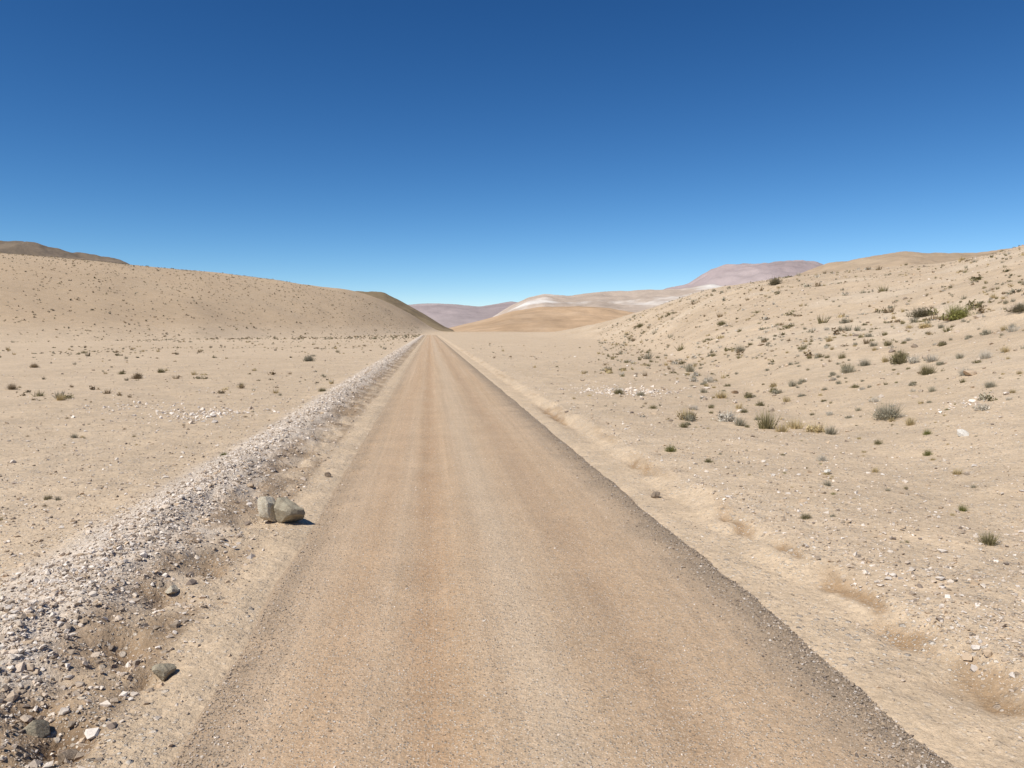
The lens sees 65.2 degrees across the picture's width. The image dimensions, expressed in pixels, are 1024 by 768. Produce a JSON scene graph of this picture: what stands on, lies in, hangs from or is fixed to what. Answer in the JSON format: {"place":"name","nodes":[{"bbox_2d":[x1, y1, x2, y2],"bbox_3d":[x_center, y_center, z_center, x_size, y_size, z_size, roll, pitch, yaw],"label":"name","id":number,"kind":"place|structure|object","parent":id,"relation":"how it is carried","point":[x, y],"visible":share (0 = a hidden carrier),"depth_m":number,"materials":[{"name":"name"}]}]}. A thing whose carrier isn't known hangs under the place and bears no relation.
{"place":"outdoors","nodes":[
{"label":"outdoors","id":0,"kind":"place"},
{"bbox_2d":[0,241,129,264],"bbox_3d":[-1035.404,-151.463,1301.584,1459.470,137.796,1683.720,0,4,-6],"label":"dark hill","id":1,"kind":"structure","parent":0,"point":[23,247],"depth_m":1076.04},
{"bbox_2d":[356,291,453,331],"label":"brown hill","id":2,"kind":"structure","parent":0,"point":[424,318],"depth_m":815.32,"materials":[{"name":"soil"}]},
{"bbox_2d":[409,301,516,327],"bbox_3d":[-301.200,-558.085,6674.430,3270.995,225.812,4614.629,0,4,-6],"label":"distant range","id":3,"kind":"structure","parent":0,"point":[449,315],"depth_m":5243.19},
{"bbox_2d":[0,245,1023,767],"bbox_3d":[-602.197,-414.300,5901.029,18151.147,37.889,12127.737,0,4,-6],"label":"ground","id":4,"kind":"structure","parent":0,"point":[790,567],"depth_m":15.05,"materials":[{"name":"beige sand"}]},
{"bbox_2d":[6,383,17,389],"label":"dry shrub","id":5,"kind":"object","parent":4,"relation":"on","point":[11,387],"visible":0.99,"depth_m":31.49,"materials":[{"name":"brown plant"}]},
{"bbox_2d":[29,364,38,367],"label":"dry shrub","id":6,"kind":"object","parent":4,"relation":"on","point":[33,366],"visible":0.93,"depth_m":50.33,"materials":[{"name":"brown plant"}]},
{"bbox_2d":[23,719,49,737],"bbox_3d":[-2.817,2.035,4.732,0.158,0.126,0.126,-1,4,-10],"label":"rock","id":7,"kind":"object","parent":4,"relation":"on","point":[39,728],"visible":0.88,"depth_m":4.71,"materials":[{"name":"grey stone"}]},
{"bbox_2d":[53,393,66,400],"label":"grass tuft","id":8,"kind":"object","parent":4,"relation":"on","point":[59,397],"visible":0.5,"depth_m":26.68,"materials":[{"name":"yellow plant"}]},
{"bbox_2d":[57,749,78,764],"bbox_3d":[-2.544,2.148,4.618,0.143,0.097,0.120,-3,5,-34],"label":"rock","id":9,"kind":"object","parent":4,"relation":"on","point":[69,754],"visible":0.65,"depth_m":4.57,"materials":[{"name":"stone"}]},
{"bbox_2d":[129,373,143,378],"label":"dry shrub","id":10,"kind":"object","parent":4,"relation":"on","point":[135,376],"visible":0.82,"depth_m":38.37,"materials":[{"name":"brown plant"}]},
{"bbox_2d":[152,663,176,680],"bbox_3d":[-2.451,2.026,5.641,0.160,0.122,0.142,-1,4,-17],"label":"rock","id":11,"kind":"object","parent":4,"relation":"on","point":[162,671],"visible":1,"depth_m":5.60,"materials":[{"name":"beige stone"}]},
{"bbox_2d":[165,584,178,593],"bbox_3d":[-3.093,1.868,7.263,0.108,0.080,0.127,4,5,44],"label":"rock","id":12,"kind":"object","parent":4,"relation":"on","point":[172,589],"visible":1,"depth_m":7.24,"materials":[{"name":"beige stone"}]},
{"bbox_2d":[0,329,406,519],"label":"plain shrubs","id":13,"kind":"object","parent":4,"relation":"on","point":[240,386],"visible":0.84,"depth_m":43.11,"materials":[{"name":"brown plant"}]},
{"bbox_2d":[0,345,409,767],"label":"gravel berm","id":14,"kind":"structure","parent":4,"relation":"on","point":[22,667],"depth_m":7.14,"materials":[{"name":"gravel"}]},
{"bbox_2d":[0,252,419,340],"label":"hillside shrubs","id":15,"kind":"object","parent":4,"relation":"on","point":[357,337],"visible":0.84,"depth_m":273.43,"materials":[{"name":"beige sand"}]},
{"bbox_2d":[257,496,276,521],"bbox_3d":[-3.076,1.586,10.064,0.219,0.369,0.248,2,4,30],"label":"boulder","id":16,"kind":"object","parent":4,"relation":"on","point":[265,504],"visible":0.85,"depth_m":9.98,"materials":[{"name":"grey stone"}]},
{"bbox_2d":[274,497,304,522],"bbox_3d":[-2.790,1.597,9.995,0.389,0.324,0.281,2,5,32],"label":"boulder","id":17,"kind":"object","parent":4,"relation":"on","point":[286,509],"visible":1,"depth_m":9.93,"materials":[{"name":"grey stone"}]},
{"bbox_2d":[303,354,314,361],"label":"dry shrub","id":18,"kind":"object","parent":4,"relation":"on","point":[308,358],"visible":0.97,"depth_m":59.63,"materials":[{"name":"plant"}]},
{"bbox_2d":[324,472,330,476],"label":"rock","id":19,"kind":"object","parent":4,"relation":"on","point":[327,474],"visible":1,"depth_m":13.17,"materials":[{"name":"brown stone"}]},
{"bbox_2d":[0,244,1023,767],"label":"scattered stones","id":20,"kind":"object","parent":4,"relation":"on","point":[968,656],"visible":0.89,"depth_m":11.13,"materials":[{"name":"beige stone"}]},
{"bbox_2d":[610,387,624,393],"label":"dry shrub","id":21,"kind":"object","parent":4,"relation":"on","point":[620,391],"visible":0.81,"depth_m":28.16,"materials":[{"name":"plant"}]},
{"bbox_2d":[634,391,646,395],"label":"dry shrub","id":22,"kind":"object","parent":4,"relation":"on","point":[640,394],"visible":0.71,"depth_m":27.85,"materials":[{"name":"brown plant"}]},
{"bbox_2d":[651,491,659,497],"bbox_3d":[2.087,1.616,11.603,0.130,0.117,0.091,-1,4,-18],"label":"rock","id":23,"kind":"object","parent":4,"relation":"on","point":[655,494],"visible":0.99,"depth_m":11.57,"materials":[{"name":"beige stone"}]},
{"bbox_2d":[665,444,679,451],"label":"green shrub","id":24,"kind":"object","parent":4,"relation":"on","point":[668,449],"visible":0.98,"depth_m":14.93,"materials":[{"name":"green plant"}]},
{"bbox_2d":[716,320,725,325],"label":"shrub","id":25,"kind":"object","parent":4,"relation":"on","point":[722,323],"visible":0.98,"depth_m":75.91,"materials":[{"name":"plant"}]},
{"bbox_2d":[732,344,745,351],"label":"dry shrub","id":26,"kind":"object","parent":4,"relation":"on","point":[740,349],"visible":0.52,"depth_m":47.81,"materials":[{"name":"plant"}]},
{"bbox_2d":[472,245,1023,542],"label":"slope shrubs","id":27,"kind":"object","parent":4,"relation":"on","point":[691,417],"visible":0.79,"depth_m":37.27,"materials":[{"name":"plant"}]},
{"bbox_2d":[767,275,782,284],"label":"shrub","id":28,"kind":"object","parent":4,"relation":"on","point":[774,281],"visible":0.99,"depth_m":107.12,"materials":[{"name":"plant"}]},
{"bbox_2d":[799,512,813,519],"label":"dry shrub","id":29,"kind":"object","parent":4,"relation":"on","point":[804,516],"visible":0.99,"depth_m":9.61,"materials":[{"name":"plant"}]},
{"bbox_2d":[815,454,826,461],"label":"dry shrub","id":30,"kind":"object","parent":4,"relation":"on","point":[822,459],"visible":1,"depth_m":13.83,"materials":[{"name":"grey plant"}]},
{"bbox_2d":[839,364,856,373],"bbox_3d":[11.811,-0.529,28.089,0.877,0.447,0.984,2,4,31],"label":"dry shrub","id":31,"kind":"object","parent":4,"relation":"on","point":[848,370],"visible":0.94,"depth_m":28.04,"materials":[{"name":"grey plant"}]},
{"bbox_2d":[857,359,871,365],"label":"dry shrub","id":32,"kind":"object","parent":4,"relation":"on","point":[865,363],"visible":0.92,"depth_m":29.01,"materials":[{"name":"grey plant"}]},
{"bbox_2d":[874,439,883,444],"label":"dry shrub","id":33,"kind":"object","parent":4,"relation":"on","point":[877,442],"visible":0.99,"depth_m":15.46,"materials":[{"name":"brown plant"}]},
{"bbox_2d":[865,399,909,419],"bbox_3d":[8.619,0.612,18.444,1.137,0.627,1.342,0,4,-6],"label":"dry shrub","id":34,"kind":"object","parent":4,"relation":"on","point":[885,413],"visible":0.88,"depth_m":18.30,"materials":[{"name":"grey plant"}]},
{"bbox_2d":[892,348,909,357],"bbox_3d":[13.977,-1.115,28.967,0.845,0.517,0.825,4,5,44],"label":"dry shrub","id":35,"kind":"object","parent":4,"relation":"on","point":[906,355],"visible":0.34,"depth_m":28.83,"materials":[{"name":"plant"}]},
{"bbox_2d":[906,306,929,317],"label":"shrub","id":36,"kind":"object","parent":4,"relation":"on","point":[919,313],"visible":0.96,"depth_m":46.31,"materials":[{"name":"plant"}]},
{"bbox_2d":[922,449,933,455],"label":"green shrub","id":37,"kind":"object","parent":4,"relation":"on","point":[927,453],"visible":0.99,"depth_m":13.81,"materials":[{"name":"green plant"}]},
{"bbox_2d":[923,429,933,434],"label":"green shrub","id":38,"kind":"object","parent":4,"relation":"on","point":[927,432],"visible":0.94,"depth_m":15.73,"materials":[{"name":"green plant"}]},
{"bbox_2d":[918,364,939,374],"bbox_3d":[12.617,-0.436,24.242,0.948,0.502,0.866,0,4,-6],"label":"dry shrub","id":39,"kind":"object","parent":4,"relation":"on","point":[926,371],"visible":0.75,"depth_m":24.20,"materials":[{"name":"green plant"}]},
{"bbox_2d":[937,303,974,319],"bbox_3d":[21.067,-3.486,37.616,1.896,0.978,1.795,0,4,-6],"label":"green shrub","id":40,"kind":"object","parent":4,"relation":"on","point":[957,314],"visible":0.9,"depth_m":37.52,"materials":[{"name":"green plant"}]},
{"bbox_2d":[950,468,963,474],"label":"grass tuft","id":41,"kind":"object","parent":4,"relation":"on","point":[955,472],"visible":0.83,"depth_m":12.04,"materials":[{"name":"beige plant"}]},
{"bbox_2d":[957,429,968,436],"bbox_3d":[8.428,0.913,14.943,0.201,0.145,0.174,2,5,32],"label":"rock","id":42,"kind":"object","parent":4,"relation":"on","point":[961,432],"visible":1,"depth_m":14.89,"materials":[{"name":"white stone"}]},
{"bbox_2d":[956,367,970,375],"bbox_3d":[12.640,-0.347,22.268,0.778,0.339,0.672,0,4,-6],"label":"dry shrub","id":43,"kind":"object","parent":4,"relation":"on","point":[961,373],"visible":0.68,"depth_m":22.31,"materials":[{"name":"plant"}]},
{"bbox_2d":[977,349,995,358],"bbox_3d":[14.520,-0.903,24.535,0.666,0.433,0.626,0,4,-6],"label":"dry shrub","id":44,"kind":"object","parent":4,"relation":"on","point":[985,356],"visible":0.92,"depth_m":24.44,"materials":[{"name":"beige plant"}]},
{"bbox_2d":[982,381,996,387],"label":"dry shrub","id":45,"kind":"object","parent":4,"relation":"on","point":[989,385],"visible":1,"depth_m":19.50,"materials":[{"name":"brown plant"}]},
{"bbox_2d":[974,529,1005,545],"bbox_3d":[4.978,1.601,8.379,0.387,0.187,0.387,2,4,27],"label":"grass tuft","id":46,"kind":"object","parent":4,"relation":"on","point":[988,541],"visible":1,"depth_m":8.37,"materials":[{"name":"green plant"}]},
{"bbox_2d":[1004,300,1023,312],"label":"shrub","id":47,"kind":"object","parent":4,"relation":"on","point":[1017,308],"visible":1,"depth_m":32.56,"materials":[{"name":"plant"}]},
{"bbox_2d":[0,0,1023,305],"label":"sky","id":48,"kind":"structure","parent":0,"point":[460,152],"materials":[{"name":"blue"}]},
{"bbox_2d":[450,306,634,331],"bbox_3d":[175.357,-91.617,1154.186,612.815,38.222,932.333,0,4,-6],"label":"orange hill","id":49,"kind":"structure","parent":0,"point":[545,319],"depth_m":858.67,"materials":[{"name":"sand"}]},
{"bbox_2d":[169,335,956,767],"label":"dirt road","id":50,"kind":"structure","parent":0,"point":[441,421],"depth_m":6.23,"materials":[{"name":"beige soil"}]},
{"bbox_2d":[493,284,721,316],"bbox_3d":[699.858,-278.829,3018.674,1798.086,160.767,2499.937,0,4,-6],"label":"pale hill","id":51,"kind":"structure","parent":0,"point":[635,301],"depth_m":2414.05,"materials":[{"name":"beige sand"}]},
{"bbox_2d":[663,260,823,289],"bbox_3d":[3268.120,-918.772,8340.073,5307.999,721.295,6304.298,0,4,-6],"label":"mountain","id":52,"kind":"structure","parent":0,"point":[730,274],"depth_m":7237.53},
{"bbox_2d":[795,248,1010,275],"bbox_3d":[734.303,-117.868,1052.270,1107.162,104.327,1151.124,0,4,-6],"label":"tan hill","id":53,"kind":"structure","parent":0,"point":[902,258],"depth_m":916.06,"materials":[{"name":"beige sand"}]}
]}

